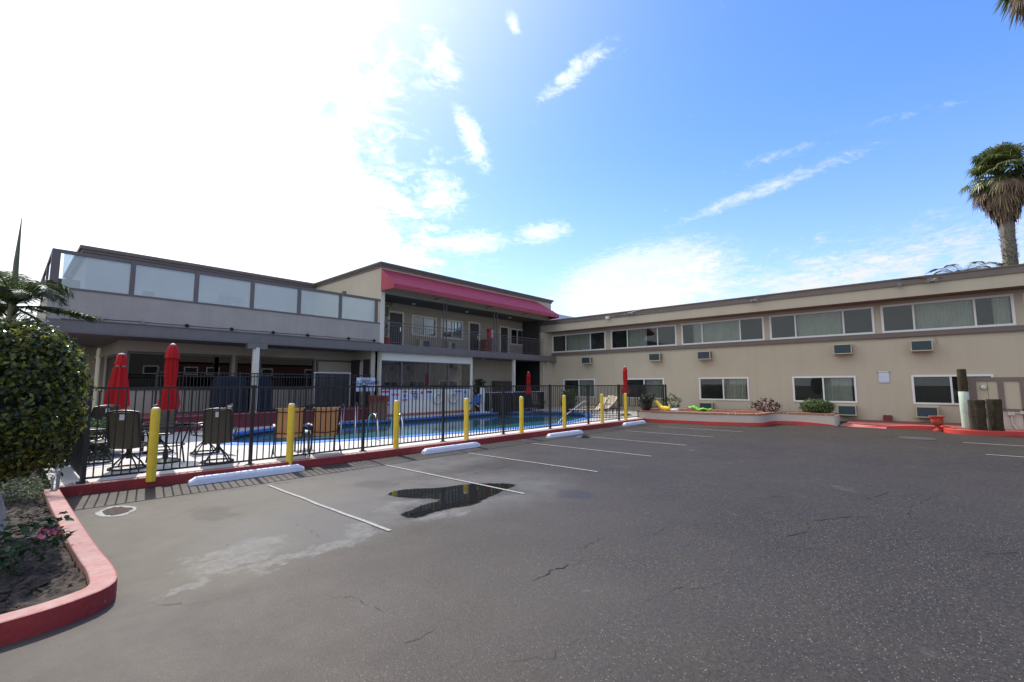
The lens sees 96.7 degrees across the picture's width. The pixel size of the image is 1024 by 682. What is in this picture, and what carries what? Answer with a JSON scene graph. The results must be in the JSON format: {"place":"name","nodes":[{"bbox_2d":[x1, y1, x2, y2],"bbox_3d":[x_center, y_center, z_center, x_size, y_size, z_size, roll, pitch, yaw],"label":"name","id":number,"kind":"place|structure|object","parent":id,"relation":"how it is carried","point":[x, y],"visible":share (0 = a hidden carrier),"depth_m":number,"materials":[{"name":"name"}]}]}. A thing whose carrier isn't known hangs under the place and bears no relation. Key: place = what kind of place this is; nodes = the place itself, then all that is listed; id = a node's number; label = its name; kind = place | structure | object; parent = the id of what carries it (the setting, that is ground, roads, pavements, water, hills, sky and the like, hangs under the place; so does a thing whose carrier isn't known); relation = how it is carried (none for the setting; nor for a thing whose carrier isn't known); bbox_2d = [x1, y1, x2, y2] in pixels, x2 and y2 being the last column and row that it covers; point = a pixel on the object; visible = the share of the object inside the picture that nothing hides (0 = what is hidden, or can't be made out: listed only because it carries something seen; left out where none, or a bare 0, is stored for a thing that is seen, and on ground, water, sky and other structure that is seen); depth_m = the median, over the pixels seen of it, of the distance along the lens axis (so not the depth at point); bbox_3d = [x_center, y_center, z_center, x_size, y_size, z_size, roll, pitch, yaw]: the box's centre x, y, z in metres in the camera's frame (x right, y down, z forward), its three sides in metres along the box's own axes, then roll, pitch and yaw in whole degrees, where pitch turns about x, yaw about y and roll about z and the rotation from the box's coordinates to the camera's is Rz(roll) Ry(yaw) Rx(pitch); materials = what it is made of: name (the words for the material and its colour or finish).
{"place":"outdoors","nodes":[
{"label":"outdoors","id":0,"kind":"place"},
{"bbox_2d":[36,245,558,416],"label":"pool building","id":1,"kind":"structure","parent":0,"point":[123,294],"depth_m":21.05,"materials":[{"name":"grey stone"}]},
{"bbox_2d":[58,278,80,288],"bbox_3d":[-19.166,-1.363,19.370,0.100,2.600,1.000,-5,-7,42],"label":"terrace door","id":2,"kind":"structure","parent":1,"relation":"in","point":[67,282],"depth_m":19.59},
{"bbox_2d":[103,354,115,401],"bbox_3d":[-14.911,1.578,16.924,2.300,2.140,0.080,-5,-7,42],"label":"glass door","id":3,"kind":"structure","parent":1,"relation":"in","point":[111,359],"depth_m":17.43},
{"bbox_2d":[126,351,231,390],"bbox_3d":[-12.490,1.166,17.230,0.110,1.410,3.293,-5,-7,42],"label":"shop window","id":4,"kind":"structure","parent":1,"relation":"in","point":[142,366],"depth_m":17.18,"materials":[{"name":"black glass"}]},
{"bbox_2d":[235,355,251,380],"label":"shop window","id":5,"kind":"structure","parent":1,"relation":"in","point":[243,364],"depth_m":18.81,"materials":[{"name":"black glass"}]},
{"bbox_2d":[259,356,314,389],"bbox_3d":[-9.911,1.436,20.091,0.110,1.410,2.357,-5,-7,42],"label":"shop window","id":6,"kind":"structure","parent":1,"relation":"in","point":[284,365],"depth_m":20.09,"materials":[{"name":"black glass"}]},
{"bbox_2d":[351,360,360,405],"bbox_3d":[-7.540,2.018,21.898,0.800,2.190,0.038,-5,-7,42],"label":"dark door","id":7,"kind":"structure","parent":1,"relation":"in","point":[355,364],"depth_m":21.92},
{"bbox_2d":[362,359,369,406],"bbox_3d":[-6.814,1.954,21.250,0.550,2.190,0.038,-5,-7,42],"label":"dark door","id":8,"kind":"structure","parent":1,"relation":"in","point":[366,363],"depth_m":21.24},
{"bbox_2d":[388,310,403,344],"bbox_3d":[-6.192,-0.604,24.169,0.130,1.960,0.983,-5,-7,42],"label":"door","id":9,"kind":"structure","parent":1,"relation":"in","point":[396,316],"depth_m":24.23,"materials":[{"name":"silver metal"}]},
{"bbox_2d":[411,314,436,337],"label":"window","id":10,"kind":"structure","parent":1,"relation":"in","point":[422,320],"depth_m":25.56,"materials":[{"name":"grey glass"}]},
{"bbox_2d":[381,360,470,389],"bbox_3d":[-4.285,1.792,23.476,0.145,1.390,5.696,-5,-7,42],"label":"sunroom window","id":11,"kind":"structure","parent":1,"relation":"in","point":[393,373],"depth_m":23.28,"materials":[{"name":"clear glass"}]},
{"bbox_2d":[440,318,462,339],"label":"window","id":12,"kind":"structure","parent":1,"relation":"in","point":[452,324],"depth_m":27.11,"materials":[{"name":"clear glass"}]},
{"bbox_2d":[468,321,479,350],"bbox_3d":[-2.381,-0.205,28.396,0.130,1.960,0.987,-5,-7,42],"label":"door","id":13,"kind":"structure","parent":1,"relation":"in","point":[472,326],"depth_m":28.38,"materials":[{"name":"silver metal"}]},
{"bbox_2d":[499,326,508,352],"bbox_3d":[-0.542,-0.012,30.436,0.130,1.960,0.928,-5,-7,42],"label":"door","id":14,"kind":"structure","parent":1,"relation":"in","point":[504,330],"depth_m":30.47,"materials":[{"name":"silver metal"}]},
{"bbox_2d":[510,328,522,345],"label":"window","id":15,"kind":"structure","parent":1,"relation":"in","point":[513,332],"depth_m":31.35,"materials":[{"name":"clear glass"}]},
{"bbox_2d":[232,414,582,442],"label":"pool water","id":16,"kind":"structure","parent":0,"point":[542,418],"depth_m":17.97,"materials":[{"name":"teal liquid"}]},
{"bbox_2d":[0,421,1023,681],"bbox_3d":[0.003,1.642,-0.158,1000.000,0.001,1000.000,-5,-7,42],"label":"ground","id":17,"kind":"structure","parent":0,"point":[926,593],"depth_m":4.12,"materials":[{"name":"asphalt"}]},
{"bbox_2d":[1,402,78,484],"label":"hedge","id":18,"kind":"object","parent":17,"relation":"on","point":[61,466],"visible":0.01,"depth_m":7.35,"materials":[{"name":"green plant"}]},
{"bbox_2d":[0,493,87,614],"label":"bed soil","id":19,"kind":"structure","parent":17,"relation":"on","point":[58,587],"depth_m":3.89,"materials":[{"name":"soil"}]},
{"bbox_2d":[0,469,54,503],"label":"ground cover","id":20,"kind":"object","parent":19,"relation":"on","point":[7,487],"visible":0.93,"depth_m":6.29,"materials":[{"name":"green plant"}]},
{"bbox_2d":[0,511,76,573],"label":"rose bush","id":21,"kind":"object","parent":19,"relation":"on","point":[43,532],"visible":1,"depth_m":3.86,"materials":[{"name":"green plant"}]},
{"bbox_2d":[0,308,102,537],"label":"ficus tree","id":22,"kind":"object","parent":19,"relation":"on","point":[41,369],"visible":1,"depth_m":4.42,"materials":[{"name":"green plant"}]},
{"bbox_2d":[0,218,101,484],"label":"feather palm","id":23,"kind":"object","parent":17,"relation":"on","point":[15,289],"visible":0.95,"depth_m":7.86,"materials":[{"name":"green plant"}]},
{"bbox_2d":[0,488,115,622],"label":"bed kerb top","id":24,"kind":"structure","parent":17,"relation":"on","point":[94,565],"depth_m":3.92,"materials":[{"name":"concrete"}]},
{"bbox_2d":[0,489,117,646],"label":"bed kerb","id":25,"kind":"structure","parent":17,"relation":"on","point":[29,626],"depth_m":3.11,"materials":[{"name":"red paint"}]},
{"bbox_2d":[95,506,136,516],"bbox_3d":[-5.216,2.242,6.008,0.607,0.001,0.444,-18,-19,73],"label":"mineral ring","id":26,"kind":"object","parent":17,"relation":"on","point":[100,513],"visible":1,"depth_m":5.88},
{"bbox_2d":[102,506,132,514],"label":"puddle","id":27,"kind":"object","parent":17,"relation":"on","point":[115,510],"visible":1,"depth_m":6.01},
{"bbox_2d":[187,464,304,485],"bbox_3d":[-4.713,2.392,8.207,0.169,0.125,1.860,-5,-8,43],"label":"wheel stop","id":28,"kind":"object","parent":17,"relation":"on","point":[220,477],"visible":1,"depth_m":8.07,"materials":[{"name":"white paint"}]},
{"bbox_2d":[141,409,369,431],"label":"raised patio","id":29,"kind":"structure","parent":17,"relation":"on","point":[235,420],"depth_m":16.55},
{"bbox_2d":[140,406,367,418],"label":"patio tiles","id":30,"kind":"object","parent":29,"relation":"on","point":[146,416],"depth_m":16.17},
{"bbox_2d":[210,377,248,412],"bbox_3d":[-10.401,1.969,16.749,0.758,1.310,1.256,-5,-7,42],"label":"covered barbecue","id":31,"kind":"object","parent":30,"relation":"on","point":[226,383],"visible":0.49,"depth_m":16.43,"materials":[{"name":"fabric"}]},
{"bbox_2d":[248,378,272,411],"bbox_3d":[-9.694,2.058,17.531,0.758,1.280,0.819,-5,-7,42],"label":"covered barbecue","id":32,"kind":"object","parent":30,"relation":"on","point":[263,391],"visible":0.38,"depth_m":17.33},
{"bbox_2d":[154,371,370,412],"bbox_3d":[-8.876,1.941,17.402,0.100,1.445,7.740,-5,-7,42],"label":"patio fence","id":33,"kind":"object","parent":30,"relation":"on","point":[239,384],"visible":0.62,"depth_m":16.88,"materials":[{"name":"metal"}]},
{"bbox_2d":[352,378,378,391],"bbox_3d":[-6.432,2.461,19.960,0.068,1.697,1.296,-5,-7,42],"label":"lifeguard sign","id":34,"kind":"object","parent":33,"relation":"attached to","point":[366,381],"visible":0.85,"depth_m":20.00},
{"bbox_2d":[312,372,350,408],"bbox_3d":[-7.850,2.146,19.884,0.040,1.550,1.676,-5,-7,42],"label":"screen panel","id":35,"kind":"object","parent":30,"relation":"on","point":[333,384],"visible":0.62,"depth_m":19.87,"materials":[{"name":"metal"}]},
{"bbox_2d":[268,485,390,530],"bbox_3d":[-2.706,2.264,6.337,3.550,0.001,0.066,-5,-7,42],"label":"parking line","id":36,"kind":"object","parent":17,"relation":"on","point":[366,521],"visible":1,"depth_m":6.03,"materials":[{"name":"paint"}]},
{"bbox_2d":[43,407,636,487],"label":"pool deck","id":37,"kind":"structure","parent":17,"relation":"on","point":[69,473],"depth_m":10.37,"materials":[{"name":"concrete"}]},
{"bbox_2d":[59,387,87,482],"bbox_3d":[-9.368,1.688,9.542,7.250,1.505,0.140,-5,-7,42],"label":"side fence","id":38,"kind":"object","parent":37,"relation":"on","point":[76,454],"visible":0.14,"depth_m":7.63,"materials":[{"name":"metal"}]},
{"bbox_2d":[87,427,111,464],"bbox_3d":[-8.206,1.832,8.858,0.624,1.070,0.788,-2,-6,21],"label":"swivel chair","id":39,"kind":"object","parent":37,"relation":"on","point":[100,441],"visible":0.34,"depth_m":8.94,"materials":[{"name":"metal"}]},
{"bbox_2d":[88,416,112,458],"bbox_3d":[-8.829,2.017,9.588,1.018,0.875,0.665,-5,-7,42],"label":"leafy shrub","id":40,"kind":"object","parent":37,"relation":"on","point":[100,422],"visible":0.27,"depth_m":9.46,"materials":[{"name":"green plant"}]},
{"bbox_2d":[91,405,119,451],"bbox_3d":[-9.286,1.962,10.182,0.788,1.070,0.624,-3,-6,25],"label":"swivel chair","id":41,"kind":"object","parent":37,"relation":"on","point":[102,410],"visible":0.1,"depth_m":10.03,"materials":[{"name":"beige fabric"}]},
{"bbox_2d":[103,353,129,409],"bbox_3d":[-9.607,1.438,11.067,0.520,2.296,0.520,-5,-9,42],"label":"umbrella","id":42,"kind":"object","parent":37,"relation":"on","point":[119,376],"visible":0.65,"depth_m":11.02,"materials":[{"name":"red fabric"}]},
{"bbox_2d":[105,410,148,470],"bbox_3d":[-6.951,1.770,8.233,0.624,1.070,0.788,2,-6,-24],"label":"swivel chair","id":43,"kind":"object","parent":37,"relation":"on","point":[120,429],"visible":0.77,"depth_m":8.05,"materials":[{"name":"beige fabric"}]},
{"bbox_2d":[142,404,177,453],"bbox_3d":[-8.008,1.979,10.383,0.624,1.070,0.788,3,-6,-28],"label":"swivel chair","id":44,"kind":"object","parent":37,"relation":"on","point":[163,414],"visible":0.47,"depth_m":10.55,"materials":[{"name":"beige fabric"}]},
{"bbox_2d":[157,343,179,463],"bbox_3d":[-6.831,1.215,9.067,0.520,2.346,0.520,-5,-7,42],"label":"umbrella","id":45,"kind":"object","parent":37,"relation":"on","point":[172,355],"visible":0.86,"depth_m":9.03,"materials":[{"name":"red fabric"}]},
{"bbox_2d":[143,423,200,461],"bbox_3d":[-6.829,2.025,8.989,1.096,0.723,1.096,-5,-7,42],"label":"patio table","id":46,"kind":"object","parent":37,"relation":"on","point":[163,426],"visible":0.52,"depth_m":9.00,"materials":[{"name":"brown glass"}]},
{"bbox_2d":[190,404,232,454],"bbox_3d":[-6.775,1.965,10.264,0.788,1.070,0.624,5,-8,-44],"label":"swivel chair","id":47,"kind":"object","parent":37,"relation":"on","point":[229,406],"visible":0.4,"depth_m":10.14,"materials":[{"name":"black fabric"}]},
{"bbox_2d":[200,408,237,463],"bbox_3d":[-5.758,1.834,8.927,0.624,1.070,0.788,3,-6,-27],"label":"swivel chair","id":48,"kind":"object","parent":37,"relation":"on","point":[215,425],"visible":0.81,"depth_m":8.75,"materials":[{"name":"beige fabric"}]},
{"bbox_2d":[271,408,305,456],"bbox_3d":[-4.816,1.951,9.826,0.668,1.028,0.707,3,-6,-28],"label":"sling chair","id":49,"kind":"object","parent":37,"relation":"on","point":[285,419],"visible":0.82,"depth_m":9.65,"materials":[{"name":"orange fabric"}]},
{"bbox_2d":[307,407,341,456],"bbox_3d":[-4.178,1.977,10.116,0.668,1.028,0.707,3,-6,-31],"label":"sling chair","id":50,"kind":"object","parent":37,"relation":"on","point":[327,422],"visible":0.83,"depth_m":9.95,"materials":[{"name":"orange fabric"}]},
{"bbox_2d":[369,395,388,419],"bbox_3d":[-5.782,2.879,19.720,0.620,1.030,0.620,-5,-7,42],"label":"litter bin","id":51,"kind":"object","parent":37,"relation":"on","point":[378,406],"visible":0.71,"depth_m":19.56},
{"bbox_2d":[220,411,592,444],"bbox_3d":[-2.022,3.284,18.286,7.361,0.075,17.338,-5,-7,42],"label":"pool coping","id":52,"kind":"object","parent":37,"relation":"on","point":[279,443],"visible":0.53,"depth_m":14.99,"materials":[{"name":"concrete"}]},
{"bbox_2d":[233,413,584,439],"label":"pool waterline tiles","id":53,"kind":"object","parent":52,"relation":"attached to","point":[267,432],"visible":0.21,"depth_m":20.19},
{"bbox_2d":[469,388,489,412],"bbox_3d":[-1.877,3.142,23.990,0.600,1.350,1.419,-5,-7,42],"label":"pool lift","id":54,"kind":"object","parent":37,"relation":"on","point":[471,403],"visible":0.64,"depth_m":24.18,"materials":[{"name":"white plastic"}]},
{"bbox_2d":[492,381,511,407],"bbox_3d":[-0.625,3.489,29.705,0.420,1.750,1.500,-5,-7,42],"label":"cabinet","id":55,"kind":"object","parent":37,"relation":"on","point":[496,383],"visible":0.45,"depth_m":29.33,"materials":[{"name":"black glass"}]},
{"bbox_2d":[494,393,511,412],"bbox_3d":[-0.510,3.395,24.973,0.758,1.030,0.983,-5,-7,42],"label":"covered barbecue","id":56,"kind":"object","parent":37,"relation":"on","point":[501,403],"visible":0.45,"depth_m":24.70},
{"bbox_2d":[484,391,545,411],"bbox_3d":[0.207,3.536,26.811,0.500,1.100,5.300,-5,-7,42],"label":"bar counter","id":57,"kind":"object","parent":37,"relation":"on","point":[526,402],"visible":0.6,"depth_m":27.44,"materials":[{"name":"blue laminate"}]},
{"bbox_2d":[59,419,644,496],"bbox_3d":[-0.321,2.908,13.484,0.304,0.196,18.642,-5,-7,43],"label":"kerb face","id":58,"kind":"object","parent":17,"relation":"on","point":[111,486],"visible":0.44,"depth_m":9.19},
{"bbox_2d":[286,403,294,464],"bbox_3d":[-4.411,1.844,9.066,0.132,1.203,0.132,-5,-7,42],"label":"bollard","id":59,"kind":"object","parent":58,"relation":"on","point":[290,433],"visible":0.96,"depth_m":9.02,"materials":[{"name":"metal"}]},
{"bbox_2d":[393,400,399,448],"bbox_3d":[-2.768,2.017,10.889,0.132,1.203,0.132,-5,-7,42],"label":"bollard","id":60,"kind":"object","parent":58,"relation":"on","point":[396,425],"visible":0.96,"depth_m":10.84,"materials":[{"name":"metal"}]},
{"bbox_2d":[464,398,468,439],"bbox_3d":[-1.258,2.175,12.563,0.132,1.203,0.132,-5,-7,42],"label":"bollard","id":61,"kind":"object","parent":58,"relation":"on","point":[466,418],"visible":0.94,"depth_m":12.52,"materials":[{"name":"metal"}]},
{"bbox_2d":[519,396,523,432],"bbox_3d":[0.298,2.338,14.290,0.132,1.203,0.132,-5,-7,42],"label":"bollard","id":62,"kind":"object","parent":58,"relation":"on","point":[521,414],"visible":0.93,"depth_m":14.25,"materials":[{"name":"metal"}]},
{"bbox_2d":[59,418,644,487],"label":"kerb top","id":63,"kind":"structure","parent":17,"relation":"on","point":[141,477],"depth_m":9.12,"materials":[{"name":"concrete"}]},
{"bbox_2d":[146,407,160,481],"bbox_3d":[-5.919,1.698,7.511,0.132,1.203,0.132,-5,-7,42],"label":"bollard","id":64,"kind":"object","parent":63,"relation":"on","point":[152,455],"visible":1,"depth_m":7.47,"materials":[{"name":"metal"}]},
{"bbox_2d":[76,384,666,483],"bbox_3d":[0.566,2.190,14.960,0.195,1.505,21.510,-5,-7,42],"label":"pool fence","id":65,"kind":"object","parent":63,"relation":"on","point":[646,391],"visible":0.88,"depth_m":10.28,"materials":[{"name":"metal"}]},
{"bbox_2d":[421,442,480,454],"bbox_3d":[-1.510,2.709,11.566,0.169,0.125,1.860,-5,-7,42],"label":"wheel stop","id":66,"kind":"object","parent":17,"relation":"on","point":[432,450],"visible":1,"depth_m":11.42,"materials":[{"name":"white paint"}]},
{"bbox_2d":[388,483,513,517],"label":"puddle","id":67,"kind":"object","parent":17,"relation":"on","point":[459,495],"visible":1,"depth_m":6.81,"materials":[{"name":"black liquid"}]},
{"bbox_2d":[546,430,582,437],"bbox_3d":[1.741,3.016,14.815,0.169,0.125,1.860,-5,-8,43],"label":"wheel stop","id":68,"kind":"object","parent":17,"relation":"on","point":[561,434],"visible":1,"depth_m":14.66,"materials":[{"name":"white paint"}]},
{"bbox_2d":[141,463,1013,661],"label":"asphalt cracks","id":69,"kind":"object","parent":17,"relation":"on","point":[655,533],"visible":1,"depth_m":4.64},
{"bbox_2d":[637,408,839,425],"bbox_3d":[9.407,3.245,19.403,7.755,0.524,2.424,-3,-6,29],"label":"brick topped planter","id":70,"kind":"object","parent":17,"relation":"on","point":[740,416],"visible":0.92,"depth_m":18.81,"materials":[{"name":"paint"}]},
{"bbox_2d":[637,394,655,409],"bbox_3d":[6.142,2.777,20.728,0.895,0.741,0.946,-5,-7,42],"label":"potted plant","id":71,"kind":"object","parent":70,"relation":"on","point":[646,404],"visible":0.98,"depth_m":20.54,"materials":[{"name":"green plant"}]},
{"bbox_2d":[645,419,834,425],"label":"planter kerb","id":72,"kind":"structure","parent":17,"relation":"on","point":[732,423],"depth_m":18.67,"materials":[{"name":"red paint"}]},
{"bbox_2d":[685,408,836,413],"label":"planter mulch","id":73,"kind":"object","parent":17,"relation":"on","point":[753,410],"visible":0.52,"depth_m":22.13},
{"bbox_2d":[752,397,782,411],"bbox_3d":[10.937,2.791,19.563,1.212,0.757,0.826,-5,-7,42],"label":"red leaved shrub","id":74,"kind":"object","parent":73,"relation":"on","point":[766,405],"visible":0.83,"depth_m":19.48,"materials":[{"name":"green plant"}]},
{"bbox_2d":[798,398,836,412],"bbox_3d":[12.643,2.738,18.844,1.354,0.771,1.159,-5,-7,42],"label":"round shrub","id":75,"kind":"object","parent":73,"relation":"on","point":[823,406],"visible":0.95,"depth_m":18.59,"materials":[{"name":"green plant"}]},
{"bbox_2d":[539,263,1023,423],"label":"wing building","id":76,"kind":"structure","parent":17,"relation":"on","point":[777,347],"depth_m":21.22,"materials":[{"name":"paint"}]},
{"bbox_2d":[552,331,605,352],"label":"window","id":77,"kind":"structure","parent":76,"relation":"in","point":[588,341],"depth_m":30.27,"materials":[{"name":"white glass"}]},
{"bbox_2d":[563,379,594,397],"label":"window","id":78,"kind":"structure","parent":76,"relation":"in","point":[565,381],"depth_m":29.92,"materials":[{"name":"white glass"}]},
{"bbox_2d":[610,324,676,348],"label":"window","id":79,"kind":"structure","parent":76,"relation":"in","point":[666,334],"depth_m":27.38,"materials":[{"name":"white glass"}]},
{"bbox_2d":[627,378,664,398],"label":"window","id":80,"kind":"structure","parent":76,"relation":"in","point":[631,381],"depth_m":26.81,"materials":[{"name":"white glass"}]},
{"bbox_2d":[648,352,663,361],"bbox_3d":[8.302,0.940,26.305,0.800,0.560,0.400,-5,-7,42],"label":"air conditioner","id":81,"kind":"object","parent":76,"relation":"attached to","point":[656,357],"visible":1,"depth_m":26.18,"materials":[{"name":"beige metal"}]},
{"bbox_2d":[697,350,713,360],"bbox_3d":[10.363,0.778,24.462,0.800,0.560,0.400,-5,-7,42],"label":"air conditioner","id":82,"kind":"object","parent":76,"relation":"attached to","point":[706,355],"visible":1,"depth_m":24.36,"materials":[{"name":"beige metal"}]},
{"bbox_2d":[681,316,764,344],"bbox_3d":[11.140,-0.494,24.253,4.180,1.210,0.220,-5,-7,42],"label":"window","id":83,"kind":"structure","parent":76,"relation":"in","point":[752,328],"depth_m":24.20,"materials":[{"name":"white glass"}]},
{"bbox_2d":[699,377,749,400],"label":"window","id":84,"kind":"structure","parent":76,"relation":"in","point":[712,388],"depth_m":23.96,"materials":[{"name":"white glass"}]},
{"bbox_2d":[769,306,874,339],"bbox_3d":[14.395,-0.780,21.344,4.090,1.210,0.219,-5,-7,42],"label":"window","id":85,"kind":"structure","parent":76,"relation":"in","point":[851,321],"depth_m":21.28,"materials":[{"name":"white glass"}]},
{"bbox_2d":[792,376,857,402],"bbox_3d":[14.418,2.230,21.044,2.450,1.200,0.226,-5,-7,42],"label":"window","id":86,"kind":"structure","parent":76,"relation":"in","point":[834,389],"depth_m":21.03,"materials":[{"name":"white glass"}]},
{"bbox_2d":[832,343,854,355],"bbox_3d":[14.865,0.372,20.441,0.800,0.560,0.400,-5,-7,42],"label":"air conditioner","id":87,"kind":"object","parent":76,"relation":"attached to","point":[844,349],"visible":1,"depth_m":20.34,"materials":[{"name":"beige metal"}]},
{"bbox_2d":[837,404,859,416],"bbox_3d":[14.870,3.070,20.181,0.800,0.560,0.400,-5,-7,42],"label":"air conditioner","id":88,"kind":"object","parent":76,"relation":"attached to","point":[851,410],"visible":0.92,"depth_m":20.07,"materials":[{"name":"beige metal"}]},
{"bbox_2d":[908,339,934,352],"bbox_3d":[16.823,0.200,18.693,0.800,0.560,0.400,-5,-7,42],"label":"air conditioner","id":89,"kind":"object","parent":76,"relation":"attached to","point":[922,346],"visible":1,"depth_m":18.61,"materials":[{"name":"beige metal"}]},
{"bbox_2d":[914,405,940,418],"bbox_3d":[16.820,2.879,18.441,0.800,0.560,0.400,-5,-7,42],"label":"air conditioner","id":90,"kind":"object","parent":76,"relation":"attached to","point":[922,411],"visible":0.85,"depth_m":18.38,"materials":[{"name":"beige metal"}]},
{"bbox_2d":[880,294,1016,332],"bbox_3d":[17.551,-1.058,18.526,3.930,1.210,0.219,-5,-7,42],"label":"window","id":91,"kind":"structure","parent":76,"relation":"in","point":[993,310],"depth_m":18.43,"materials":[{"name":"white glass"}]},
{"bbox_2d":[911,374,993,404],"bbox_3d":[17.553,1.946,18.165,2.380,1.200,0.108,-5,-7,42],"label":"window","id":92,"kind":"structure","parent":76,"relation":"in","point":[926,389],"depth_m":18.48,"materials":[{"name":"white glass"}]},
{"bbox_2d":[846,419,943,425],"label":"walkway","id":93,"kind":"structure","parent":17,"relation":"on","point":[873,422],"depth_m":18.42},
{"bbox_2d":[867,425,949,429],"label":"red kerb","id":94,"kind":"structure","parent":17,"relation":"on","point":[922,427],"depth_m":16.59,"materials":[{"name":"paint"}]},
{"bbox_2d":[928,415,944,431],"bbox_3d":[14.955,2.901,16.005,0.427,0.535,0.430,-5,-7,42],"label":"urn","id":95,"kind":"object","parent":17,"relation":"on","point":[937,421],"visible":1,"depth_m":15.91,"materials":[{"name":"red ceramic"}]},
{"bbox_2d":[925,261,1003,274],"bbox_3d":[28.521,-0.211,28.403,3.798,9.057,3.730,-5,-7,42],"label":"feather palm","id":96,"kind":"object","parent":17,"relation":"on","point":[953,265],"visible":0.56,"depth_m":28.28,"materials":[{"name":"plant"}]},
{"bbox_2d":[943,426,1023,436],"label":"island kerb","id":97,"kind":"structure","parent":17,"relation":"on","point":[946,429],"depth_m":14.62,"materials":[{"name":"red paint"}]},
{"bbox_2d":[943,423,1023,430],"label":"island bed","id":98,"kind":"object","parent":17,"relation":"on","point":[956,425],"visible":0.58,"depth_m":16.41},
{"bbox_2d":[956,369,969,427],"bbox_3d":[15.946,2.018,16.058,0.274,2.060,0.274,-5,-7,42],"label":"utility post","id":99,"kind":"object","parent":98,"relation":"on","point":[963,394],"visible":0.9,"depth_m":15.99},
{"bbox_2d":[967,400,987,430],"bbox_3d":[15.276,2.443,14.935,0.443,1.020,0.443,-5,-7,42],"label":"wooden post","id":100,"kind":"object","parent":98,"relation":"on","point":[977,415],"visible":0.94,"depth_m":14.80,"materials":[{"name":"wood"}]},
{"bbox_2d":[985,399,1004,430],"bbox_3d":[15.795,2.428,14.886,0.400,1.040,0.400,-5,-7,42],"label":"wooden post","id":101,"kind":"object","parent":98,"relation":"on","point":[994,412],"visible":0.95,"depth_m":14.77,"materials":[{"name":"wood"}]},
{"bbox_2d":[967,377,1023,428],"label":"utility enclosure","id":102,"kind":"object","parent":98,"relation":"on","point":[1008,392],"visible":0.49,"depth_m":15.65,"materials":[{"name":"white"}]},
{"bbox_2d":[958,141,1023,265],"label":"fan palm","id":103,"kind":"object","parent":17,"relation":"on","point":[997,197],"visible":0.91,"depth_m":30.55,"materials":[{"name":"green plant"}]},
{"bbox_2d":[992,0,1023,30],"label":"fan palm","id":104,"kind":"object","parent":17,"relation":"on","point":[1016,7],"visible":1,"depth_m":21.33,"materials":[{"name":"plant"}]},
{"bbox_2d":[0,0,1023,325],"label":"sky","id":105,"kind":"structure","parent":0,"point":[588,157],"materials":[{"name":"blue"}]},
{"bbox_2d":[560,389,580,411],"bbox_3d":[3.205,3.244,25.011,1.242,1.325,1.357,1,-6,-9],"label":"potted plant","id":106,"kind":"object","parent":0,"point":[569,390],"visible":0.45,"depth_m":24.85,"materials":[{"name":"green plant"}]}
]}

